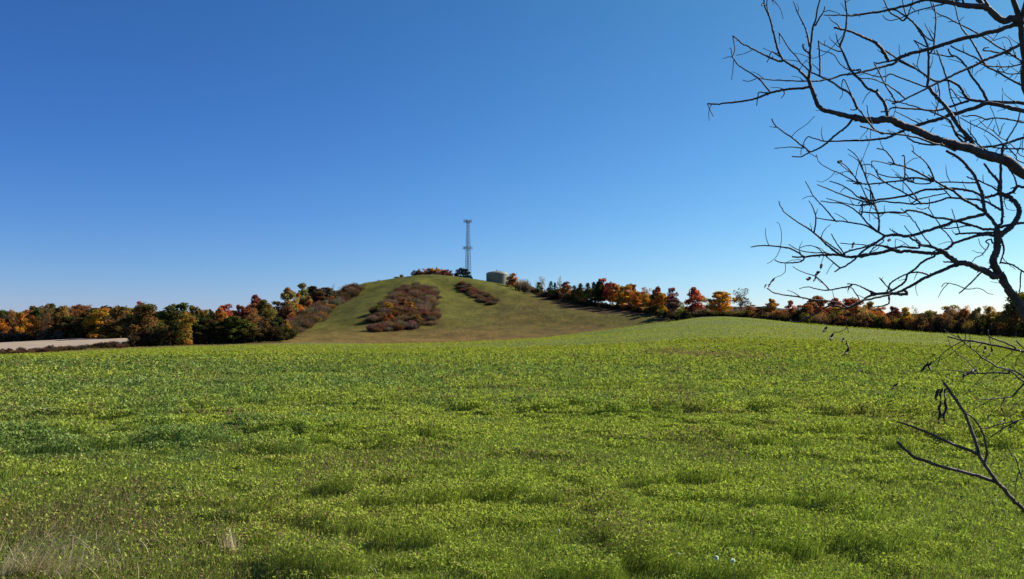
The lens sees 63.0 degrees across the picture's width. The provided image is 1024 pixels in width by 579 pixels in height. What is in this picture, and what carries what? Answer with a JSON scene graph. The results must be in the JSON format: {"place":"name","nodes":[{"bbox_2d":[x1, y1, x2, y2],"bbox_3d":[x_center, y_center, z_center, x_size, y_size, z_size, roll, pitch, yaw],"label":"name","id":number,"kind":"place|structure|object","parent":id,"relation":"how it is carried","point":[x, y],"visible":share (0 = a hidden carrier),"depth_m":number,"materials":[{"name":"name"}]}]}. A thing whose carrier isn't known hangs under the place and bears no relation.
{"place":"outdoors","nodes":[
{"label":"outdoors","id":0,"kind":"place"},
{"bbox_2d":[0,338,128,349],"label":"stubble field","id":1,"kind":"structure","parent":0,"point":[27,345],"depth_m":351.36,"materials":[{"name":"beige plant"}]},
{"bbox_2d":[94,321,119,337],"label":"tree","id":2,"kind":"object","parent":1,"relation":"on","point":[105,330],"visible":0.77,"depth_m":393.09,"materials":[{"name":"green plant"}]},
{"bbox_2d":[0,316,1023,578],"bbox_3d":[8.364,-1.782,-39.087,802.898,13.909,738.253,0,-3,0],"label":"field","id":3,"kind":"structure","parent":0,"point":[694,323],"depth_m":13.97,"materials":[{"name":"green plant"}]},
{"bbox_2d":[217,528,240,553],"bbox_3d":[-2.852,2.528,8.446,0.253,0.249,0.192,0,-3,0],"label":"straw tuft","id":4,"kind":"object","parent":3,"relation":"on","point":[230,541],"visible":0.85,"depth_m":8.41,"materials":[{"name":"beige plant"}]},
{"bbox_2d":[0,505,698,578],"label":"dry grass","id":5,"kind":"structure","parent":3,"relation":"on","point":[41,560],"depth_m":7.64,"materials":[{"name":"beige plant"}]},
{"bbox_2d":[707,0,1023,491],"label":"bare tree","id":6,"kind":"object","parent":3,"relation":"on","point":[1013,166],"visible":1,"depth_m":3.93,"materials":[{"name":"brown plant"}]},
{"bbox_2d":[885,379,1023,512],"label":"branch","id":7,"kind":"object","parent":6,"relation":"attached to","point":[997,482],"visible":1,"depth_m":3.24,"materials":[{"name":"brown plant"}]},
{"bbox_2d":[0,0,1023,315],"label":"sky","id":8,"kind":"structure","parent":0,"point":[204,154],"materials":[{"name":"blue"}]},
{"bbox_2d":[1,274,1023,354],"bbox_3d":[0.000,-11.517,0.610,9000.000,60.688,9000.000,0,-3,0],"label":"hill","id":9,"kind":"structure","parent":0,"point":[512,314],"depth_m":423.45,"materials":[{"name":"green plant"}]},
{"bbox_2d":[0,318,11,342],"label":"tree","id":10,"kind":"object","parent":9,"relation":"on","point":[3,324],"visible":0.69,"depth_m":411.11,"materials":[{"name":"orange plant"}]},
{"bbox_2d":[8,309,17,341],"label":"tree","id":11,"kind":"object","parent":9,"relation":"on","point":[13,321],"visible":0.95,"depth_m":414.87,"materials":[{"name":"orange plant"}]},
{"bbox_2d":[11,312,30,335],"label":"tree","id":12,"kind":"object","parent":9,"relation":"on","point":[19,328],"visible":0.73,"depth_m":417.26,"materials":[{"name":"orange plant"}]},
{"bbox_2d":[25,308,41,330],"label":"tree","id":13,"kind":"object","parent":9,"relation":"on","point":[34,312],"visible":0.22,"depth_m":431.69,"materials":[{"name":"green plant"}]},
{"bbox_2d":[25,315,42,338],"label":"tree","id":14,"kind":"object","parent":9,"relation":"on","point":[33,320],"visible":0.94,"depth_m":406.58,"materials":[{"name":"orange plant"}]},
{"bbox_2d":[37,330,50,339],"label":"shrub","id":15,"kind":"object","parent":9,"relation":"on","point":[41,332],"visible":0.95,"depth_m":402.32,"materials":[{"name":"green plant"}]},
{"bbox_2d":[36,305,54,332],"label":"tree","id":16,"kind":"object","parent":9,"relation":"on","point":[50,318],"visible":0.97,"depth_m":409.52,"materials":[{"name":"brown plant"}]},
{"bbox_2d":[51,330,64,339],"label":"shrub","id":17,"kind":"object","parent":9,"relation":"on","point":[59,334],"visible":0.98,"depth_m":401.77,"materials":[{"name":"green plant"}]},
{"bbox_2d":[53,305,71,330],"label":"tree","id":18,"kind":"object","parent":9,"relation":"on","point":[64,311],"visible":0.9,"depth_m":409.27,"materials":[{"name":"orange plant"}]},
{"bbox_2d":[46,315,79,335],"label":"tree","id":19,"kind":"object","parent":9,"relation":"on","point":[67,326],"visible":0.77,"depth_m":406.91,"materials":[{"name":"green plant"}]},
{"bbox_2d":[70,317,101,334],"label":"tree","id":20,"kind":"object","parent":9,"relation":"on","point":[78,325],"visible":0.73,"depth_m":404.31,"materials":[{"name":"green plant"}]},
{"bbox_2d":[82,308,109,337],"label":"tree","id":21,"kind":"object","parent":9,"relation":"on","point":[98,315],"visible":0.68,"depth_m":401.93,"materials":[{"name":"yellow plant"}]},
{"bbox_2d":[104,306,130,337],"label":"tree","id":22,"kind":"object","parent":9,"relation":"on","point":[119,313],"visible":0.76,"depth_m":393.77,"materials":[{"name":"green plant"}]},
{"bbox_2d":[115,314,145,336],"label":"tree","id":23,"kind":"object","parent":9,"relation":"on","point":[129,318],"visible":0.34,"depth_m":308.16,"materials":[{"name":"green plant"}]},
{"bbox_2d":[127,332,142,346],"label":"shrub","id":24,"kind":"object","parent":9,"relation":"on","point":[130,338],"visible":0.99,"depth_m":278.33,"materials":[{"name":"green plant"}]},
{"bbox_2d":[121,302,165,335],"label":"tree","id":25,"kind":"object","parent":9,"relation":"on","point":[144,311],"visible":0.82,"depth_m":298.26,"materials":[{"name":"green plant"}]},
{"bbox_2d":[139,328,151,345],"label":"shrub","id":26,"kind":"object","parent":9,"relation":"on","point":[146,332],"visible":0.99,"depth_m":281.11,"materials":[{"name":"green plant"}]},
{"bbox_2d":[147,329,164,345],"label":"shrub","id":27,"kind":"object","parent":9,"relation":"on","point":[151,340],"visible":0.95,"depth_m":282.46,"materials":[{"name":"green plant"}]},
{"bbox_2d":[152,328,168,345],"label":"shrub","id":28,"kind":"object","parent":9,"relation":"on","point":[162,331],"visible":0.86,"depth_m":284.52,"materials":[{"name":"green plant"}]},
{"bbox_2d":[167,331,179,344],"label":"shrub","id":29,"kind":"object","parent":9,"relation":"on","point":[169,337],"visible":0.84,"depth_m":288.59,"materials":[{"name":"green plant"}]},
{"bbox_2d":[152,302,199,331],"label":"tree","id":30,"kind":"object","parent":9,"relation":"on","point":[171,313],"visible":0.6,"depth_m":294.31,"materials":[{"name":"green plant"}]},
{"bbox_2d":[174,312,196,345],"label":"tree","id":31,"kind":"object","parent":9,"relation":"on","point":[186,326],"visible":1,"depth_m":285.87,"materials":[{"name":"yellow plant"}]},
{"bbox_2d":[189,305,201,320],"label":"tree","id":32,"kind":"object","parent":9,"relation":"on","point":[194,309],"visible":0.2,"depth_m":317.03,"materials":[{"name":"green plant"}]},
{"bbox_2d":[191,329,205,343],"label":"shrub","id":33,"kind":"object","parent":9,"relation":"on","point":[198,331],"visible":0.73,"depth_m":294.62,"materials":[{"name":"green plant"}]},
{"bbox_2d":[193,316,217,337],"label":"tree","id":34,"kind":"object","parent":9,"relation":"on","point":[202,325],"visible":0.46,"depth_m":298.78,"materials":[{"name":"green plant"}]},
{"bbox_2d":[208,307,227,321],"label":"tree","id":35,"kind":"object","parent":9,"relation":"on","point":[220,314],"visible":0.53,"depth_m":311.37,"materials":[{"name":"orange plant"}]},
{"bbox_2d":[206,321,234,343],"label":"tree","id":36,"kind":"object","parent":9,"relation":"on","point":[216,327],"visible":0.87,"depth_m":298.64,"materials":[{"name":"green plant"}]},
{"bbox_2d":[219,304,233,320],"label":"tree","id":37,"kind":"object","parent":9,"relation":"on","point":[225,307],"visible":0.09,"depth_m":317.48,"materials":[{"name":"red plant"}]},
{"bbox_2d":[209,316,256,342],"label":"tree","id":38,"kind":"object","parent":9,"relation":"on","point":[235,321],"visible":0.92,"depth_m":300.87,"materials":[{"name":"green plant"}]},
{"bbox_2d":[233,304,250,318],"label":"tree","id":39,"kind":"object","parent":9,"relation":"on","point":[242,310],"visible":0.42,"depth_m":344.32,"materials":[{"name":"red plant"}]},
{"bbox_2d":[234,323,264,342],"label":"tree","id":40,"kind":"object","parent":9,"relation":"on","point":[253,329],"visible":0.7,"depth_m":304.08,"materials":[{"name":"green plant"}]},
{"bbox_2d":[243,307,259,341],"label":"tree","id":41,"kind":"object","parent":9,"relation":"on","point":[255,318],"visible":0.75,"depth_m":307.36,"materials":[{"name":"brown plant"}]},
{"bbox_2d":[250,294,260,312],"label":"tree","id":42,"kind":"object","parent":9,"relation":"on","point":[255,298],"visible":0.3,"depth_m":371.57,"materials":[{"name":"red plant"}]},
{"bbox_2d":[246,315,274,327],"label":"tree","id":43,"kind":"object","parent":9,"relation":"on","point":[261,319],"visible":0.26,"depth_m":316.38,"materials":[{"name":"brown plant"}]},
{"bbox_2d":[249,299,277,322],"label":"tree","id":44,"kind":"object","parent":9,"relation":"on","point":[263,306],"visible":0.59,"depth_m":343.58,"materials":[{"name":"green plant"}]},
{"bbox_2d":[258,328,274,340],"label":"shrub","id":45,"kind":"object","parent":9,"relation":"on","point":[265,337],"visible":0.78,"depth_m":310.99,"materials":[{"name":"green plant"}]},
{"bbox_2d":[263,325,282,340],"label":"shrub","id":46,"kind":"object","parent":9,"relation":"on","point":[271,330],"visible":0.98,"depth_m":312.14,"materials":[{"name":"green plant"}]},
{"bbox_2d":[265,301,292,319],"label":"tree","id":47,"kind":"object","parent":9,"relation":"on","point":[279,309],"visible":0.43,"depth_m":398.22,"materials":[{"name":"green plant"}]},
{"bbox_2d":[269,317,289,327],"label":"tree","id":48,"kind":"object","parent":9,"relation":"on","point":[278,321],"visible":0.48,"depth_m":324.05,"materials":[{"name":"green plant"}]},
{"bbox_2d":[269,324,289,340],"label":"shrub","id":49,"kind":"object","parent":9,"relation":"on","point":[282,337],"visible":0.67,"depth_m":314.79,"materials":[{"name":"green plant"}]},
{"bbox_2d":[282,306,295,319],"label":"tree","id":50,"kind":"object","parent":9,"relation":"on","point":[290,314],"visible":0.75,"depth_m":399.10,"materials":[{"name":"orange plant"}]},
{"bbox_2d":[280,287,298,316],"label":"tree","id":51,"kind":"object","parent":9,"relation":"on","point":[287,294],"visible":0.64,"depth_m":439.14,"materials":[{"name":"green plant"}]},
{"bbox_2d":[283,328,298,339],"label":"shrub","id":52,"kind":"object","parent":9,"relation":"on","point":[293,331],"visible":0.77,"depth_m":318.39,"materials":[{"name":"green plant"}]},
{"bbox_2d":[292,292,303,314],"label":"tree","id":53,"kind":"object","parent":9,"relation":"on","point":[300,307],"visible":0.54,"depth_m":469.74,"materials":[{"name":"orange plant"}]},
{"bbox_2d":[295,283,313,306],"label":"tree","id":54,"kind":"object","parent":9,"relation":"on","point":[302,286],"visible":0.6,"depth_m":500.00,"materials":[{"name":"green plant"}]},
{"bbox_2d":[302,286,329,303],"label":"tree","id":55,"kind":"object","parent":9,"relation":"on","point":[314,292],"visible":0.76,"depth_m":508.52,"materials":[{"name":"brown plant"}]},
{"bbox_2d":[318,287,336,296],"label":"tree","id":56,"kind":"object","parent":9,"relation":"on","point":[328,291],"visible":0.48,"depth_m":519.28,"materials":[{"name":"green plant"}]},
{"bbox_2d":[0,274,816,353],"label":"undergrowth","id":57,"kind":"object","parent":9,"relation":"on","point":[422,298],"visible":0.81,"depth_m":426.72,"materials":[{"name":"brown plant"}]},
{"bbox_2d":[454,266,472,278],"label":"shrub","id":58,"kind":"object","parent":9,"relation":"on","point":[461,271],"visible":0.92,"depth_m":605.41,"materials":[{"name":"green plant"}]},
{"bbox_2d":[463,220,472,269],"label":"lattice tower","id":59,"kind":"structure","parent":9,"relation":"on","point":[468,231],"depth_m":622.40,"materials":[{"name":"metal"}]},
{"bbox_2d":[486,270,507,284],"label":"water tank","id":60,"kind":"object","parent":9,"relation":"on","point":[496,276],"visible":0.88,"depth_m":594.52,"materials":[{"name":"metal"}]},
{"bbox_2d":[520,280,530,292],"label":"shrub","id":61,"kind":"object","parent":9,"relation":"on","point":[525,287],"visible":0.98,"depth_m":547.61,"materials":[{"name":"brown plant"}]},
{"bbox_2d":[560,281,571,296],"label":"tree","id":62,"kind":"object","parent":9,"relation":"on","point":[566,286],"visible":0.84,"depth_m":504.84,"materials":[{"name":"brown plant"}]},
{"bbox_2d":[571,283,588,300],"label":"pine tree","id":63,"kind":"object","parent":9,"relation":"on","point":[579,288],"visible":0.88,"depth_m":490.03,"materials":[{"name":"green plant"}]},
{"bbox_2d":[582,283,592,301],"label":"pine tree","id":64,"kind":"object","parent":9,"relation":"on","point":[587,285],"visible":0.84,"depth_m":486.21,"materials":[{"name":"green plant"}]},
{"bbox_2d":[591,281,604,301],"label":"tree","id":65,"kind":"object","parent":9,"relation":"on","point":[598,287],"visible":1,"depth_m":477.13,"materials":[{"name":"green plant"}]},
{"bbox_2d":[596,278,608,301],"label":"tree","id":66,"kind":"object","parent":9,"relation":"on","point":[602,280],"visible":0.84,"depth_m":479.45,"materials":[{"name":"red plant"}]},
{"bbox_2d":[602,281,615,303],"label":"tree","id":67,"kind":"object","parent":9,"relation":"on","point":[605,296],"visible":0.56,"depth_m":477.30,"materials":[{"name":"red plant"}]},
{"bbox_2d":[607,283,622,305],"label":"tree","id":68,"kind":"object","parent":9,"relation":"on","point":[615,287],"visible":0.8,"depth_m":467.67,"materials":[{"name":"orange plant"}]},
{"bbox_2d":[615,286,630,305],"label":"tree","id":69,"kind":"object","parent":9,"relation":"on","point":[619,297],"visible":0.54,"depth_m":461.68,"materials":[{"name":"orange plant"}]},
{"bbox_2d":[620,284,635,306],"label":"tree","id":70,"kind":"object","parent":9,"relation":"on","point":[627,295],"visible":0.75,"depth_m":454.42,"materials":[{"name":"orange plant"}]},
{"bbox_2d":[631,291,645,308],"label":"tree","id":71,"kind":"object","parent":9,"relation":"on","point":[635,301],"visible":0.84,"depth_m":445.42,"materials":[{"name":"orange plant"}]},
{"bbox_2d":[638,294,650,309],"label":"tree","id":72,"kind":"object","parent":9,"relation":"on","point":[644,301],"visible":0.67,"depth_m":439.91,"materials":[{"name":"orange plant"}]},
{"bbox_2d":[652,292,667,311],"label":"tree","id":73,"kind":"object","parent":9,"relation":"on","point":[662,307],"visible":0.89,"depth_m":424.34,"materials":[{"name":"orange plant"}]},
{"bbox_2d":[665,287,678,309],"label":"tree","id":74,"kind":"object","parent":9,"relation":"on","point":[670,296],"visible":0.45,"depth_m":419.32,"materials":[{"name":"red plant"}]},
{"bbox_2d":[665,298,684,312],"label":"tree","id":75,"kind":"object","parent":9,"relation":"on","point":[674,303],"visible":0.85,"depth_m":404.03,"materials":[{"name":"brown plant"}]},
{"bbox_2d":[684,287,704,312],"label":"tree","id":76,"kind":"object","parent":9,"relation":"on","point":[696,295],"visible":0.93,"depth_m":370.98,"materials":[{"name":"red plant"}]},
{"bbox_2d":[701,291,739,311],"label":"tree","id":77,"kind":"object","parent":9,"relation":"on","point":[723,298],"visible":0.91,"depth_m":352.96,"materials":[{"name":"yellow plant"}]},
{"bbox_2d":[731,288,751,310],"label":"tree","id":78,"kind":"object","parent":9,"relation":"on","point":[740,301],"visible":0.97,"depth_m":344.61,"materials":[{"name":"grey plant"}]},
{"bbox_2d":[764,298,779,313],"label":"tree","id":79,"kind":"object","parent":9,"relation":"on","point":[771,306],"visible":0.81,"depth_m":324.30,"materials":[{"name":"yellow plant"}]},
{"bbox_2d":[782,300,796,313],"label":"tree","id":80,"kind":"object","parent":9,"relation":"on","point":[788,307],"visible":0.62,"depth_m":315.85,"materials":[{"name":"brown plant"}]},
{"bbox_2d":[793,305,814,314],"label":"tree","id":81,"kind":"object","parent":9,"relation":"on","point":[802,308],"visible":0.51,"depth_m":305.60,"materials":[{"name":"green plant"}]},
{"bbox_2d":[798,312,811,323],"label":"shrub","id":82,"kind":"object","parent":9,"relation":"on","point":[802,317],"visible":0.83,"depth_m":299.78,"materials":[{"name":"green plant"}]},
{"bbox_2d":[803,295,832,315],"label":"tree","id":83,"kind":"object","parent":9,"relation":"on","point":[818,306],"visible":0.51,"depth_m":309.80,"materials":[{"name":"brown plant"}]},
{"bbox_2d":[812,313,831,324],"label":"shrub","id":84,"kind":"object","parent":9,"relation":"on","point":[825,320],"visible":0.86,"depth_m":292.76,"materials":[{"name":"brown plant"}]},
{"bbox_2d":[830,307,850,316],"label":"tree","id":85,"kind":"object","parent":9,"relation":"on","point":[835,309],"visible":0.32,"depth_m":298.92,"materials":[{"name":"orange plant"}]},
{"bbox_2d":[846,317,858,327],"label":"shrub","id":86,"kind":"object","parent":9,"relation":"on","point":[850,323],"visible":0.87,"depth_m":288.91,"materials":[{"name":"green plant"}]},
{"bbox_2d":[841,297,864,315],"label":"tree","id":87,"kind":"object","parent":9,"relation":"on","point":[850,301],"visible":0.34,"depth_m":310.25,"materials":[{"name":"brown plant"}]},
{"bbox_2d":[856,317,873,327],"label":"shrub","id":88,"kind":"object","parent":9,"relation":"on","point":[861,323],"visible":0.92,"depth_m":286.71,"materials":[{"name":"brown plant"}]},
{"bbox_2d":[860,301,876,312],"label":"tree","id":89,"kind":"object","parent":9,"relation":"on","point":[871,304],"visible":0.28,"depth_m":304.11,"materials":[{"name":"brown plant"}]},
{"bbox_2d":[872,316,884,328],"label":"shrub","id":90,"kind":"object","parent":9,"relation":"on","point":[877,322],"visible":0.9,"depth_m":284.25,"materials":[{"name":"green plant"}]},
{"bbox_2d":[881,317,891,329],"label":"shrub","id":91,"kind":"object","parent":9,"relation":"on","point":[887,324],"visible":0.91,"depth_m":282.91,"materials":[{"name":"brown plant"}]},
{"bbox_2d":[885,306,902,317],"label":"tree","id":92,"kind":"object","parent":9,"relation":"on","point":[894,311],"visible":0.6,"depth_m":287.51,"materials":[{"name":"red plant"}]},
{"bbox_2d":[893,307,912,329],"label":"tree","id":93,"kind":"object","parent":9,"relation":"on","point":[906,313],"visible":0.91,"depth_m":281.34,"materials":[{"name":"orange plant"}]},
{"bbox_2d":[906,318,918,331],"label":"shrub","id":94,"kind":"object","parent":9,"relation":"on","point":[910,325],"visible":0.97,"depth_m":278.06,"materials":[{"name":"green plant"}]},
{"bbox_2d":[910,314,927,331],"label":"shrub","id":95,"kind":"object","parent":9,"relation":"on","point":[920,317],"visible":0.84,"depth_m":277.52,"materials":[{"name":"brown plant"}]},
{"bbox_2d":[916,320,933,332],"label":"shrub","id":96,"kind":"object","parent":9,"relation":"on","point":[923,328],"visible":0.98,"depth_m":275.67,"materials":[{"name":"green plant"}]},
{"bbox_2d":[933,312,952,332],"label":"tree","id":97,"kind":"object","parent":9,"relation":"on","point":[939,319],"visible":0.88,"depth_m":275.85,"materials":[{"name":"green plant"}]},
{"bbox_2d":[937,318,956,333],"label":"shrub","id":98,"kind":"object","parent":9,"relation":"on","point":[949,326],"visible":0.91,"depth_m":274.09,"materials":[{"name":"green plant"}]},
{"bbox_2d":[941,305,962,320],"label":"tree","id":99,"kind":"object","parent":9,"relation":"on","point":[946,309],"visible":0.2,"depth_m":284.68,"materials":[{"name":"green plant"}]},
{"bbox_2d":[955,317,966,333],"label":"shrub","id":100,"kind":"object","parent":9,"relation":"on","point":[960,321],"visible":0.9,"depth_m":272.69,"materials":[{"name":"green plant"}]},
{"bbox_2d":[960,319,977,334],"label":"shrub","id":101,"kind":"object","parent":9,"relation":"on","point":[964,329],"visible":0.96,"depth_m":269.70,"materials":[{"name":"green plant"}]},
{"bbox_2d":[968,307,985,319],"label":"tree","id":102,"kind":"object","parent":9,"relation":"on","point":[974,313],"visible":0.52,"depth_m":278.13,"materials":[{"name":"green plant"}]},
{"bbox_2d":[974,317,986,334],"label":"shrub","id":103,"kind":"object","parent":9,"relation":"on","point":[979,323],"visible":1,"depth_m":269.14,"materials":[{"name":"green plant"}]},
{"bbox_2d":[982,306,995,323],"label":"tree","id":104,"kind":"object","parent":9,"relation":"on","point":[988,311],"visible":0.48,"depth_m":275.35,"materials":[{"name":"green plant"}]},
{"bbox_2d":[988,322,1004,336],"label":"shrub","id":105,"kind":"object","parent":9,"relation":"on","point":[997,331],"visible":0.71,"depth_m":266.52,"materials":[{"name":"green plant"}]},
{"bbox_2d":[990,291,1023,337],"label":"tree","id":106,"kind":"object","parent":9,"relation":"on","point":[1008,315],"visible":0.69,"depth_m":261.56,"materials":[{"name":"green plant"}]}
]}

